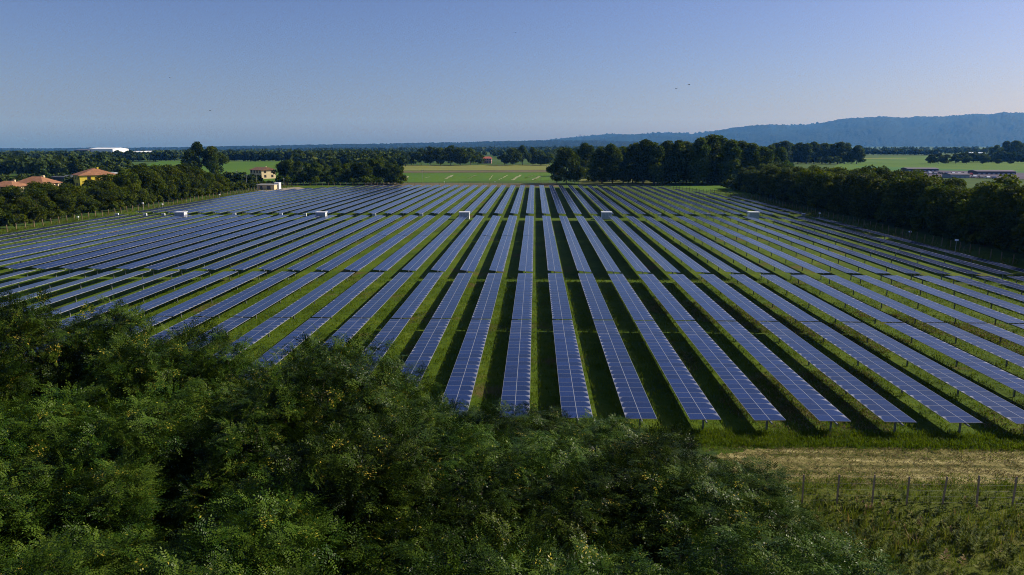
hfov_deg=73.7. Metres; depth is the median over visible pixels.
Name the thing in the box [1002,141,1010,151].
round tree
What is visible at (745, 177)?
belt tree
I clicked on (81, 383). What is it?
locust tree
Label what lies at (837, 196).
belt tree
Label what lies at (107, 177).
belt tree
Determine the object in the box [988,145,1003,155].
round tree
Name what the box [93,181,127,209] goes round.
belt tree
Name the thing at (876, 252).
solar tracker
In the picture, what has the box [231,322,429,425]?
locust tree
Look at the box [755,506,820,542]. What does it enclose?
locust tree
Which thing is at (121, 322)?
locust tree
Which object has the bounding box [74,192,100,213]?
belt tree
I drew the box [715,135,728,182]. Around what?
tall tree
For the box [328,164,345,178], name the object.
round tree
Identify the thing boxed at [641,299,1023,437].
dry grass
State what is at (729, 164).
tall tree
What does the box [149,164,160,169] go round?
belt tree
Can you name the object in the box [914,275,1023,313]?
solar tracker
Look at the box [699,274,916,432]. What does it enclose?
solar tracker
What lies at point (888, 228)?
side fence
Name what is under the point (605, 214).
inverter cabinet
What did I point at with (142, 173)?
belt tree
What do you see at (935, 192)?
belt tree
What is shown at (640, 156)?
tall tree
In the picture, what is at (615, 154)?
tall tree
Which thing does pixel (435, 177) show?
cut field
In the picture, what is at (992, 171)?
yard shed
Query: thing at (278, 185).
transformer cabinet
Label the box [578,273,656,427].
solar tracker
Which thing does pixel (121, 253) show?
solar tracker
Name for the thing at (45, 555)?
locust tree
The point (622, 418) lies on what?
locust tree
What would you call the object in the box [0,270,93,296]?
solar tracker
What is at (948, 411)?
solar tracker
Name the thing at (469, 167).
stubble field
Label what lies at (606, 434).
locust tree
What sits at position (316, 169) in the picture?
round tree
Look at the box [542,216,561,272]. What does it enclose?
solar tracker
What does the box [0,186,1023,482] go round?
solar field turf
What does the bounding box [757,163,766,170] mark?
belt tree
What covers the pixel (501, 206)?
solar tracker
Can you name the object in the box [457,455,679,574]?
locust tree
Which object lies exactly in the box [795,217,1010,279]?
solar tracker
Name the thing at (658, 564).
locust tree
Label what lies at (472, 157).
round tree
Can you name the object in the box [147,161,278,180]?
green field
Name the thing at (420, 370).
locust tree
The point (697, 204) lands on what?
solar tracker
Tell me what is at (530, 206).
solar tracker
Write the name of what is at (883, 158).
stubble strip
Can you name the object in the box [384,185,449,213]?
solar tracker
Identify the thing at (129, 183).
belt tree
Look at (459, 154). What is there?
round tree
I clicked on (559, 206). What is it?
solar tracker
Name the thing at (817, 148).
tall tree
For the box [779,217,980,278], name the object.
solar tracker
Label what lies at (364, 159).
round tree
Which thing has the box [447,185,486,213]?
solar tracker
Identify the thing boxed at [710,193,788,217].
solar tracker
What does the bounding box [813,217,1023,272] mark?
solar tracker
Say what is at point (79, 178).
villa
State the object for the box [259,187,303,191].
service yard
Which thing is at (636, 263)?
solar tracker
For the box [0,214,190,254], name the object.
solar tracker
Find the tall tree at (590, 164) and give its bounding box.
[586,149,596,168]
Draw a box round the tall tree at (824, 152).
[816,142,831,163]
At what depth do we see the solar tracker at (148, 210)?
219.63 m
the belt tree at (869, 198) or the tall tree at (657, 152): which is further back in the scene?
the tall tree at (657, 152)
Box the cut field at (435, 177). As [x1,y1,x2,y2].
[372,173,550,182]
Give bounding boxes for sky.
[0,0,1023,148]
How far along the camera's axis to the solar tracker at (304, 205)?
227.71 m
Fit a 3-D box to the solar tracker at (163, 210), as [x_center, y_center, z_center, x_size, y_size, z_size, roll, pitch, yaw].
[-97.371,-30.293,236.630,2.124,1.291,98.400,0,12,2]
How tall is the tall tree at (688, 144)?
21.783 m
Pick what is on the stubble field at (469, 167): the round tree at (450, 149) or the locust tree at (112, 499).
the round tree at (450, 149)
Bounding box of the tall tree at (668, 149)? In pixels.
[660,140,675,183]
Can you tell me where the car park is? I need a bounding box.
[924,170,1023,178]
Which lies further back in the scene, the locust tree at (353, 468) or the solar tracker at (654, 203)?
the solar tracker at (654, 203)
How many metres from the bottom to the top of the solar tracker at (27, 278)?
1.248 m
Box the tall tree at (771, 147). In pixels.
[767,145,776,157]
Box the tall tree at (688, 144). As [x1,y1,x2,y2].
[682,141,691,182]
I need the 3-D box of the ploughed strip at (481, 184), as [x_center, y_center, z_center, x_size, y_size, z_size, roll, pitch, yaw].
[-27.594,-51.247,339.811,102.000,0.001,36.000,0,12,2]
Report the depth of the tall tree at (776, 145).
702.77 m
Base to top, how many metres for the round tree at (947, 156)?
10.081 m
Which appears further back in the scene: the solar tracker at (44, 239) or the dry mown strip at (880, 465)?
the solar tracker at (44, 239)
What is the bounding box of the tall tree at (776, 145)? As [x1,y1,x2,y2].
[771,143,779,156]
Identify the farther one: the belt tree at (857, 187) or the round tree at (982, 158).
the round tree at (982, 158)
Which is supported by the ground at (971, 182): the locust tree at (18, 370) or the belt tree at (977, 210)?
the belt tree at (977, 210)
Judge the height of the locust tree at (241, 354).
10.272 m
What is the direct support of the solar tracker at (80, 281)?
on the solar field turf
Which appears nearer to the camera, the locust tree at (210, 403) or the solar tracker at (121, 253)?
the locust tree at (210, 403)
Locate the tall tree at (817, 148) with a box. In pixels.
[809,141,822,163]
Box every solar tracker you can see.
[0,214,123,240]
[0,214,142,239]
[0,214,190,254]
[0,214,207,259]
[0,215,155,246]
[0,215,172,248]
[0,215,221,265]
[0,270,34,278]
[0,270,63,287]
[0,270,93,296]
[0,271,206,350]
[1,270,121,306]
[5,214,239,272]
[24,270,150,313]
[31,271,237,351]
[31,271,265,380]
[33,214,255,272]
[38,271,177,319]
[59,215,271,273]
[88,215,288,273]
[117,215,304,274]
[136,191,263,213]
[141,271,295,344]
[145,215,319,275]
[152,189,281,214]
[167,189,296,214]
[173,215,336,275]
[187,188,312,213]
[188,272,324,347]
[196,272,354,376]
[199,187,325,213]
[201,215,352,275]
[214,186,337,213]
[229,215,367,274]
[230,186,350,213]
[245,185,361,214]
[245,272,383,382]
[258,215,384,275]
[260,185,374,213]
[276,185,383,214]
[287,215,400,275]
[291,185,393,213]
[305,185,401,213]
[316,215,417,275]
[318,272,413,348]
[326,185,412,213]
[336,185,420,212]
[345,215,434,275]
[353,185,430,216]
[356,272,442,375]
[368,185,440,216]
[373,215,450,271]
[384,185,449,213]
[399,185,458,216]
[401,273,472,394]
[402,215,467,271]
[415,185,468,216]
[431,185,477,214]
[431,215,483,271]
[441,273,502,415]
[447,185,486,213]
[460,215,500,272]
[465,185,496,213]
[479,185,505,215]
[489,215,516,272]
[494,185,515,214]
[500,273,532,416]
[510,185,524,213]
[518,216,533,272]
[526,185,533,213]
[539,185,549,214]
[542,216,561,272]
[548,273,592,420]
[549,185,565,213]
[558,185,581,213]
[559,216,590,272]
[568,185,596,217]
[576,216,620,273]
[577,185,612,213]
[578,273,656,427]
[587,185,628,217]
[593,216,650,273]
[596,185,644,217]
[606,185,659,214]
[608,274,720,431]
[609,216,679,278]
[615,185,676,213]
[625,185,692,214]
[626,216,709,278]
[634,185,706,215]
[638,274,785,430]
[643,185,725,217]
[643,216,738,277]
[658,187,741,217]
[659,216,768,278]
[669,274,850,430]
[675,189,747,212]
[676,216,798,278]
[692,216,828,278]
[695,192,772,215]
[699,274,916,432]
[709,216,860,279]
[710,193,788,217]
[726,216,890,279]
[729,274,981,432]
[732,196,804,216]
[743,216,920,279]
[760,216,949,279]
[761,275,1023,433]
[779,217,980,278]
[791,275,1023,396]
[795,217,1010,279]
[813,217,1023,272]
[821,275,1023,367]
[852,275,1023,346]
[884,275,1023,328]
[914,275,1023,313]
[945,276,1023,301]
[976,276,1023,294]
[1007,276,1023,283]
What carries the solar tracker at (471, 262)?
on the solar field turf
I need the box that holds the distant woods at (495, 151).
[0,147,577,155]
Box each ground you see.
[0,147,1023,254]
[771,482,1023,574]
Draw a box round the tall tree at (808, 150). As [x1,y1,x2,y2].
[799,143,815,163]
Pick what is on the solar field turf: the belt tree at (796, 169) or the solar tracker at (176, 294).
the solar tracker at (176, 294)
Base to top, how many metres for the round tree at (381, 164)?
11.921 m
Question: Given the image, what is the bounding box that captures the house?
[483,156,491,163]
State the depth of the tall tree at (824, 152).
708.59 m
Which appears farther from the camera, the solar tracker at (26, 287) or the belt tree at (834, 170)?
the belt tree at (834, 170)
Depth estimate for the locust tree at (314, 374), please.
30.73 m
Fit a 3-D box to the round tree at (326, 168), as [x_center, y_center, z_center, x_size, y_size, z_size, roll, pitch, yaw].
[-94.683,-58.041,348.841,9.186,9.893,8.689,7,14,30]
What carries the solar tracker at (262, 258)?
on the solar field turf
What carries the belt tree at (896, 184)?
on the ground at (971, 182)
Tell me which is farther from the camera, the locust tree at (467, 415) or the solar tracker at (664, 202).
the solar tracker at (664, 202)
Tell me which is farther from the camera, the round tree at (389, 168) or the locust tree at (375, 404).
the round tree at (389, 168)
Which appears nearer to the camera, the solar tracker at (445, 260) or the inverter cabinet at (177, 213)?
the solar tracker at (445, 260)
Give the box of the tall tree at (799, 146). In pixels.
[792,142,806,163]
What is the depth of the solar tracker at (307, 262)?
125.29 m
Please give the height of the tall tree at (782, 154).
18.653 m
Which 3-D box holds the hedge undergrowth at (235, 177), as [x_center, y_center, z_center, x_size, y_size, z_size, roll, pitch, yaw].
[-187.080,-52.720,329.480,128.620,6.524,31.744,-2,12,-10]
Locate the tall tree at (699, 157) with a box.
[685,137,712,184]
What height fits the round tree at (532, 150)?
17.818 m
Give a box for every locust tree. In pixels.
[0,286,123,407]
[0,294,42,405]
[0,346,42,461]
[0,376,120,444]
[0,380,190,511]
[0,426,65,500]
[0,439,138,564]
[0,440,218,572]
[0,487,137,561]
[0,525,135,574]
[2,294,174,407]
[32,375,275,541]
[54,327,254,466]
[57,511,223,574]
[107,314,251,404]
[143,536,343,574]
[147,371,306,511]
[149,359,342,537]
[149,459,425,574]
[151,331,329,429]
[155,473,343,547]
[203,341,371,509]
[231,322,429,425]
[236,375,448,565]
[254,404,481,574]
[295,495,508,574]
[321,355,445,451]
[345,366,462,450]
[369,439,573,574]
[374,517,505,574]
[385,409,559,526]
[427,398,557,501]
[434,403,535,458]
[442,522,647,574]
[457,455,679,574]
[476,527,682,574]
[482,427,634,569]
[510,401,601,471]
[511,407,678,496]
[546,417,742,564]
[552,413,644,456]
[559,456,786,574]
[621,519,820,574]
[637,428,739,477]
[641,554,719,574]
[669,446,731,471]
[675,454,868,570]
[687,526,909,574]
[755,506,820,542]
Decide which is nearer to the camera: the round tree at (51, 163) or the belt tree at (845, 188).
the belt tree at (845, 188)
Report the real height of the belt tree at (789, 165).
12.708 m
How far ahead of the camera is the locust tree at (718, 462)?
36.23 m
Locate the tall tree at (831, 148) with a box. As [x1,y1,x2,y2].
[828,144,837,163]
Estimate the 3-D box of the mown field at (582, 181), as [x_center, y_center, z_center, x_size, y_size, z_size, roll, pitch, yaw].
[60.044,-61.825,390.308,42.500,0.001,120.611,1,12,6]
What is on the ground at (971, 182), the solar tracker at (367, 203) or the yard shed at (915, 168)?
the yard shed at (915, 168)
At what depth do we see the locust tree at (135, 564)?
21.37 m
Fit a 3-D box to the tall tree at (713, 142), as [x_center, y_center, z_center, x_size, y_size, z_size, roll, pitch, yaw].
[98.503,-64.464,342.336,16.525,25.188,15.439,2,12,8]
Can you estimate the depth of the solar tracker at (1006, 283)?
92.37 m
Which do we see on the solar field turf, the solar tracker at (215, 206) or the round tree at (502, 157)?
the solar tracker at (215, 206)
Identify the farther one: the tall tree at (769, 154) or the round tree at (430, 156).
the round tree at (430, 156)
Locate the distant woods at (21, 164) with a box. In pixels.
[0,153,133,174]
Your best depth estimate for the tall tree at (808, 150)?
702.87 m
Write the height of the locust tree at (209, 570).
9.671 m
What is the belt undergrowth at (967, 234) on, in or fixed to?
on the ground at (971, 182)
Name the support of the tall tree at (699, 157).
on the ground at (971, 182)
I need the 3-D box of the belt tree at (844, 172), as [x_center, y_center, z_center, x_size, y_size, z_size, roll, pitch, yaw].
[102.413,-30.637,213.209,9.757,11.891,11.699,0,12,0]
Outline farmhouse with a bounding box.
[249,166,275,178]
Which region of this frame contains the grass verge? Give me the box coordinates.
[670,186,762,197]
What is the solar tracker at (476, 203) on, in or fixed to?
on the solar field turf
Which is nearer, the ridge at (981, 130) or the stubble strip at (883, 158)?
the stubble strip at (883, 158)
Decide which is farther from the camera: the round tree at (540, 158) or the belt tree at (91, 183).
the round tree at (540, 158)
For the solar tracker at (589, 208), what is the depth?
223.87 m
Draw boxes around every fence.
[6,183,283,231]
[318,182,650,186]
[655,184,751,198]
[756,196,1022,262]
[770,472,1020,505]
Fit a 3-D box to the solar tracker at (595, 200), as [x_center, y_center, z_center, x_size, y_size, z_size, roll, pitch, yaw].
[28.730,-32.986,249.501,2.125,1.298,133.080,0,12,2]
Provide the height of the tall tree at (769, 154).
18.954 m
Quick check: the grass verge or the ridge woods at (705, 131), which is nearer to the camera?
the grass verge
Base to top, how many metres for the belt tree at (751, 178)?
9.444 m
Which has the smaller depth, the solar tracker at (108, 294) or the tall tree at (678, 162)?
the solar tracker at (108, 294)
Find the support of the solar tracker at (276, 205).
on the solar field turf
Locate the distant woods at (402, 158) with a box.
[0,149,410,166]
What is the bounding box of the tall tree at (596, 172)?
[588,147,612,183]
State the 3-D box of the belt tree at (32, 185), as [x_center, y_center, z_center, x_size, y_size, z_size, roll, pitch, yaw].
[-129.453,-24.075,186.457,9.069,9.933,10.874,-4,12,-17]
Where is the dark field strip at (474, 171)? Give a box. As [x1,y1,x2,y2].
[403,170,546,172]
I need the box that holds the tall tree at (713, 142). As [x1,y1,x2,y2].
[698,134,721,183]
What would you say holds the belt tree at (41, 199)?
on the ground at (971, 182)
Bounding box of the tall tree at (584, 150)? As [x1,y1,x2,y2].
[576,142,594,162]
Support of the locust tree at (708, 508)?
on the woodland floor
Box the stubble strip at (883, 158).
[864,158,903,158]
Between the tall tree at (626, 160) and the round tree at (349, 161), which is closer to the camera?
the tall tree at (626, 160)
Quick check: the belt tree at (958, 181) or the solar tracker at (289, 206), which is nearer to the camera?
the belt tree at (958, 181)
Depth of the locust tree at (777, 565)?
18.49 m
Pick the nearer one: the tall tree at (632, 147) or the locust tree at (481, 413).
the locust tree at (481, 413)
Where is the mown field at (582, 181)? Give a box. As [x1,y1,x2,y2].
[579,178,662,184]
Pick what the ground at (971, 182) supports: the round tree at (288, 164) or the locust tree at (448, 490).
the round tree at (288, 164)
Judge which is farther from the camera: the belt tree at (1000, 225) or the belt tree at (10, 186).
the belt tree at (10, 186)
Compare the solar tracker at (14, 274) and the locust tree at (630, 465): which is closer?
the locust tree at (630, 465)
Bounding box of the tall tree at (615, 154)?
[602,143,624,183]
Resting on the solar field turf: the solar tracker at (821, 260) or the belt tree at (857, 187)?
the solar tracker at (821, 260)
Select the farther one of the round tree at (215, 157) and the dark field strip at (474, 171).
the dark field strip at (474, 171)
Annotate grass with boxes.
[513,424,1023,451]
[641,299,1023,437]
[692,445,1023,490]
[701,441,1021,463]
[735,469,1023,491]
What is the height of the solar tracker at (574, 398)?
1.210 m
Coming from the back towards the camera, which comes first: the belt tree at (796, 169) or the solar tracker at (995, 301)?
the belt tree at (796, 169)
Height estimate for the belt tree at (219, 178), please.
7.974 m
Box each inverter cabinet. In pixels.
[173,211,187,218]
[315,211,327,218]
[459,211,469,218]
[601,211,611,218]
[747,211,759,218]
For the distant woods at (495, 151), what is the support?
on the ground at (971, 182)
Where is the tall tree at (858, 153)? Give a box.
[848,145,866,163]
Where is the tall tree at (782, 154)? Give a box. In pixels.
[775,147,789,162]
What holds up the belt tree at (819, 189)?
on the ground at (971, 182)
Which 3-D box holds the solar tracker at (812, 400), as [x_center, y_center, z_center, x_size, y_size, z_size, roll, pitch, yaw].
[22.680,4.106,72.272,2.104,1.194,54.140,0,12,2]
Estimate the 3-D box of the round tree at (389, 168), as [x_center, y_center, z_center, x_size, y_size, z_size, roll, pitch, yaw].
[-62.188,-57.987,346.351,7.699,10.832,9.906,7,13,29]
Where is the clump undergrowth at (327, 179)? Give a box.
[274,174,407,183]
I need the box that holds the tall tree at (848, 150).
[843,142,853,163]
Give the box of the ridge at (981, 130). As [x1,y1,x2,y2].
[550,112,1023,146]
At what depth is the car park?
451.37 m
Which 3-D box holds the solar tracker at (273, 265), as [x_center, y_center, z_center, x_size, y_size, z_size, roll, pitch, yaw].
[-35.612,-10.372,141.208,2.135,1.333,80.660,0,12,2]
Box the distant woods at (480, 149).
[3,145,604,151]
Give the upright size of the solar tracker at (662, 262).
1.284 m
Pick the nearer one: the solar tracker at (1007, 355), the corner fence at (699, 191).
the solar tracker at (1007, 355)
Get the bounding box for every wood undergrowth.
[584,168,733,181]
[788,156,842,162]
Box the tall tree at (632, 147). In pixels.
[625,142,638,182]
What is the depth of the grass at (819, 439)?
45.57 m
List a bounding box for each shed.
[52,175,72,180]
[901,167,938,170]
[942,173,969,177]
[968,170,1015,173]
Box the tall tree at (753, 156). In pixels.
[740,142,765,169]
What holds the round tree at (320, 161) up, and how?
on the ground at (971, 182)
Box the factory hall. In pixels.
[89,148,128,152]
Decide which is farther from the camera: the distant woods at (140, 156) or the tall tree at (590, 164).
the distant woods at (140, 156)
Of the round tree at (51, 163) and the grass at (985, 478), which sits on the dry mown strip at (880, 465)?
the grass at (985, 478)
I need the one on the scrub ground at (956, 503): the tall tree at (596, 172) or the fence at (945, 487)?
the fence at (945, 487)
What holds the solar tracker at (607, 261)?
on the solar field turf
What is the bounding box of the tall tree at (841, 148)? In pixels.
[829,141,847,163]
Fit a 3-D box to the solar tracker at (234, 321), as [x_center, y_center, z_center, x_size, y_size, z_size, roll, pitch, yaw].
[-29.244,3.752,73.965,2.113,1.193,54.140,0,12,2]
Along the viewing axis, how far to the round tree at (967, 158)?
705.42 m
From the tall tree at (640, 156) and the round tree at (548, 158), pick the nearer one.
the tall tree at (640, 156)
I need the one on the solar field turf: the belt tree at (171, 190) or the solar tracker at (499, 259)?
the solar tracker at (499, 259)
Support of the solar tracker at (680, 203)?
on the solar field turf
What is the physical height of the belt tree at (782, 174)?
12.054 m
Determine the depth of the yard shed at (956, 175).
406.70 m
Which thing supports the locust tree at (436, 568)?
on the woodland floor
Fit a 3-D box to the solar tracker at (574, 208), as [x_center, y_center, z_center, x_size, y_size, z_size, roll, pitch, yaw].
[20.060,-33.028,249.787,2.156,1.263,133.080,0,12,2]
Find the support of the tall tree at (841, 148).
on the ground at (971, 182)
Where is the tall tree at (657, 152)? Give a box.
[642,142,667,184]
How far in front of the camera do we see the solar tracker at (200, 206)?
223.57 m
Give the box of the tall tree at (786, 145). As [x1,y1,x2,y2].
[777,140,792,160]
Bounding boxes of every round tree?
[47,160,58,173]
[67,158,84,172]
[88,161,99,168]
[99,165,110,170]
[180,141,207,167]
[204,146,229,174]
[272,160,287,182]
[282,159,296,183]
[294,161,303,183]
[301,162,320,184]
[307,162,328,183]
[312,158,326,165]
[322,164,335,178]
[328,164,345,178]
[329,158,341,173]
[340,163,349,183]
[344,162,363,179]
[346,159,351,166]
[353,162,372,183]
[360,157,369,161]
[367,155,383,163]
[368,158,383,183]
[372,161,387,183]
[380,163,394,180]
[385,158,403,169]
[386,165,406,182]
[408,152,416,164]
[412,148,424,162]
[420,146,437,163]
[434,147,448,164]
[444,145,455,164]
[450,147,468,164]
[461,148,479,164]
[474,152,485,163]
[497,153,509,164]
[505,148,522,163]
[514,145,531,164]
[527,147,537,163]
[534,150,545,164]
[543,153,555,163]
[545,160,564,182]
[550,147,580,183]
[565,165,585,181]
[579,160,586,168]
[773,157,784,166]
[925,154,935,163]
[932,153,947,162]
[943,154,950,163]
[949,154,960,163]
[960,155,972,163]
[977,154,990,163]
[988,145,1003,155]
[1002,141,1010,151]
[1005,140,1023,153]
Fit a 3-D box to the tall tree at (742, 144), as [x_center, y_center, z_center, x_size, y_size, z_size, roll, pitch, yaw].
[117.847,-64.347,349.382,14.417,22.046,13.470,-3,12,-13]
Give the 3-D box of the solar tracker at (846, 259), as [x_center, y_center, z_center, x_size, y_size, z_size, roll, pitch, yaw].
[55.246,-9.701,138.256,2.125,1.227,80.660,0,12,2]
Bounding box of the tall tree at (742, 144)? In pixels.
[737,140,748,161]
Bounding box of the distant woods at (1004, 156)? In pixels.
[547,149,1023,161]
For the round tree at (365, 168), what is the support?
on the ploughed strip at (481, 184)
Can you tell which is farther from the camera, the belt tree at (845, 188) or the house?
the house
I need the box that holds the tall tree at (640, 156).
[629,139,657,183]
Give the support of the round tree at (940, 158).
on the pasture
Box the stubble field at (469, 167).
[403,165,549,170]
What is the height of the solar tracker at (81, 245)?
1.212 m
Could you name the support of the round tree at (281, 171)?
on the ground at (971, 182)
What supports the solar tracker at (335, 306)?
on the solar field turf
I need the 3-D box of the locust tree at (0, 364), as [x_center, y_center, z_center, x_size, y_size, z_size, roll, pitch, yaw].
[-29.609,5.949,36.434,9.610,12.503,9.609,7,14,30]
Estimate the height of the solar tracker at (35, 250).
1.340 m
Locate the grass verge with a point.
(713, 188)
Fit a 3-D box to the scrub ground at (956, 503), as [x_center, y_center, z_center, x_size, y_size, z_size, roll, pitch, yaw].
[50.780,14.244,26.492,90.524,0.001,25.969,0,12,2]
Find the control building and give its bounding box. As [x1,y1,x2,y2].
[256,184,276,189]
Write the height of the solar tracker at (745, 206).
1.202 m
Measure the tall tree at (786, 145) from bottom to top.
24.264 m
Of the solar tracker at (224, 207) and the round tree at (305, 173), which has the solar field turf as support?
the solar tracker at (224, 207)
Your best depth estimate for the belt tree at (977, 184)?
155.30 m
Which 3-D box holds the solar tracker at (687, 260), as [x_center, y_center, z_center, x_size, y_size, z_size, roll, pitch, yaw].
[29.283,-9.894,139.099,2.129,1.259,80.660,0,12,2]
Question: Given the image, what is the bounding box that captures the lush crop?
[855,166,1023,172]
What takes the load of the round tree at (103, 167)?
on the ground at (971, 182)
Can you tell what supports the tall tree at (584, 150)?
on the mown field at (582, 181)
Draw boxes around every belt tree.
[0,185,18,199]
[0,187,37,222]
[0,194,11,224]
[23,181,53,195]
[24,187,56,221]
[45,186,77,217]
[48,182,90,211]
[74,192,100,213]
[76,185,93,193]
[81,179,101,189]
[85,187,117,210]
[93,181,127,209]
[95,173,120,199]
[113,170,149,203]
[128,163,148,168]
[129,167,160,205]
[142,168,168,199]
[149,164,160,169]
[153,167,179,200]
[161,164,191,194]
[174,163,198,198]
[188,166,207,195]
[195,168,213,195]
[204,172,222,190]
[213,174,229,193]
[738,166,757,181]
[741,169,754,182]
[743,170,758,186]
[754,166,773,187]
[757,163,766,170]
[758,167,779,197]
[767,167,793,200]
[776,172,798,202]
[784,164,793,169]
[786,167,814,202]
[792,166,803,171]
[797,170,828,208]
[798,167,824,200]
[807,172,834,209]
[824,173,846,203]
[829,170,848,176]
[831,166,852,172]
[834,170,868,211]
[837,173,873,216]
[844,172,881,219]
[858,178,889,218]
[859,165,876,171]
[862,165,891,175]
[874,174,917,221]
[881,169,906,179]
[891,174,937,224]
[900,172,917,177]
[907,169,928,175]
[908,183,953,228]
[922,186,967,232]
[926,174,944,185]
[928,176,941,184]
[942,177,967,187]
[944,190,982,230]
[945,184,968,189]
[954,182,1012,245]
[962,186,977,191]
[973,174,1021,187]
[974,181,991,186]
[982,184,1023,251]
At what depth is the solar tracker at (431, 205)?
226.22 m
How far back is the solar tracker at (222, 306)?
80.17 m
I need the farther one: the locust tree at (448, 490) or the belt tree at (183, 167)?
the belt tree at (183, 167)
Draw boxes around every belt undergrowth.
[0,180,273,226]
[720,179,1023,253]
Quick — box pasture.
[832,156,1023,170]
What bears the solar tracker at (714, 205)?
on the solar field turf
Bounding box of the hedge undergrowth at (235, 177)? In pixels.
[0,171,262,184]
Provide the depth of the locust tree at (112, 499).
23.61 m
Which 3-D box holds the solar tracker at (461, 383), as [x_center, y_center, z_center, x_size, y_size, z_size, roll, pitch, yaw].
[-3.293,3.934,73.120,2.114,1.182,54.140,0,12,2]
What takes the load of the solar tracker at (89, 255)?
on the solar field turf
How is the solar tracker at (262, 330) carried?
on the solar field turf
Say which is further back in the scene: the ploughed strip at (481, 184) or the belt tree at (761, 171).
the ploughed strip at (481, 184)
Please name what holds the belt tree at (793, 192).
on the ground at (971, 182)
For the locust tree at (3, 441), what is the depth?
27.14 m
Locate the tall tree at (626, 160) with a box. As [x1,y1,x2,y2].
[615,146,633,182]
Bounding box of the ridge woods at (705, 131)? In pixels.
[543,112,1019,140]
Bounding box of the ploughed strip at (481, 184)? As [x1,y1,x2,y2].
[365,183,558,186]
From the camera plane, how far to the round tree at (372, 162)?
345.62 m
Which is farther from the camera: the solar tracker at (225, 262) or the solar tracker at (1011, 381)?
the solar tracker at (225, 262)
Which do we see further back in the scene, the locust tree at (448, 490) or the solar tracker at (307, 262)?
the solar tracker at (307, 262)
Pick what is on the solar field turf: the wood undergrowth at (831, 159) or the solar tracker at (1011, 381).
the solar tracker at (1011, 381)
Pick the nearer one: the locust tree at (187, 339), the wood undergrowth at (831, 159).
the locust tree at (187, 339)
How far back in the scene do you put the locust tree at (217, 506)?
25.51 m
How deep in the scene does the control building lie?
298.17 m
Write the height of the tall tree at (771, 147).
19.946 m
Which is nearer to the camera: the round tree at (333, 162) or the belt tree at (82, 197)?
the belt tree at (82, 197)
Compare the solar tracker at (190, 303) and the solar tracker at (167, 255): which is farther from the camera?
the solar tracker at (167, 255)
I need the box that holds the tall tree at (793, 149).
[789,142,798,157]
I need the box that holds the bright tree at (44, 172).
[39,169,51,176]
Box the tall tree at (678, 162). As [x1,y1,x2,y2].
[667,140,688,183]
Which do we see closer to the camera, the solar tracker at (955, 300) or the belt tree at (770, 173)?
the solar tracker at (955, 300)
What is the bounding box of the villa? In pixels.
[71,167,115,185]
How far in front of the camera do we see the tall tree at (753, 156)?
336.72 m
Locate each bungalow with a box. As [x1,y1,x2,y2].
[0,180,26,188]
[17,175,62,185]
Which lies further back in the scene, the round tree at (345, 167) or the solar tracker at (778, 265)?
the round tree at (345, 167)
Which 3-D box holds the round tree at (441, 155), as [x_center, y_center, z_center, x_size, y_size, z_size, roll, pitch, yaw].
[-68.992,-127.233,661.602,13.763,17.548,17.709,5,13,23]
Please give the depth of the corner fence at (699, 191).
289.78 m
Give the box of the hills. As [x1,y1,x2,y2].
[0,140,663,151]
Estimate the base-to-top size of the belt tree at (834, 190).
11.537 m
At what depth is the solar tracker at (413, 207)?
223.46 m
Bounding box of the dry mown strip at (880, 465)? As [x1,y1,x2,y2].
[717,447,1023,483]
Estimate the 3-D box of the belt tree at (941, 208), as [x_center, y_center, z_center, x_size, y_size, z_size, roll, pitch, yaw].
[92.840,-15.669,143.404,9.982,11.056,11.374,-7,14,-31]
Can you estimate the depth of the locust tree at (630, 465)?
27.79 m
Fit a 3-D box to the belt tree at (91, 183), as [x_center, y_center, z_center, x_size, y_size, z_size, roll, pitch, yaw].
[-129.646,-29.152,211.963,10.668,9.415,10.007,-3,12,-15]
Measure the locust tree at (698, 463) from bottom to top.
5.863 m
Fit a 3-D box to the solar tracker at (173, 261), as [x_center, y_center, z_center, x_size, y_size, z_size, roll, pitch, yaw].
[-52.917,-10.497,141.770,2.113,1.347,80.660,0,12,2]
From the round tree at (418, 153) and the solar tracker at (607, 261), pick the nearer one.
the solar tracker at (607, 261)
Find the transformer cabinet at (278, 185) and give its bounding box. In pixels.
[274,182,280,188]
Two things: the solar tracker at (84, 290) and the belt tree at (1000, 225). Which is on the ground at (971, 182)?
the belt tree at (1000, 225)
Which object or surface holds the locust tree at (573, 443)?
on the woodland floor
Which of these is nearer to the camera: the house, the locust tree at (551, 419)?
the locust tree at (551, 419)
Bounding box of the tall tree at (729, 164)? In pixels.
[718,139,744,182]
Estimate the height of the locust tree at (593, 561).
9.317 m
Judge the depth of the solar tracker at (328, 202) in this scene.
227.27 m
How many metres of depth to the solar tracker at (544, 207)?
224.46 m
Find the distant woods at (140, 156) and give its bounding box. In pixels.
[8,149,400,160]
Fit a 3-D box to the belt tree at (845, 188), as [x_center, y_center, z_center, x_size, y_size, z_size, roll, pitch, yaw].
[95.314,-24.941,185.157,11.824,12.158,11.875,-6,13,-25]
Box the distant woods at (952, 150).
[594,146,990,153]
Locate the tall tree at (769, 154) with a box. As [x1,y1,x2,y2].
[759,146,774,164]
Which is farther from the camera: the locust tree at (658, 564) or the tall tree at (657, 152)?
the tall tree at (657, 152)
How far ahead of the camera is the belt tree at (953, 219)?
136.69 m
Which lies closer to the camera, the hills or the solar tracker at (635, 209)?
the solar tracker at (635, 209)

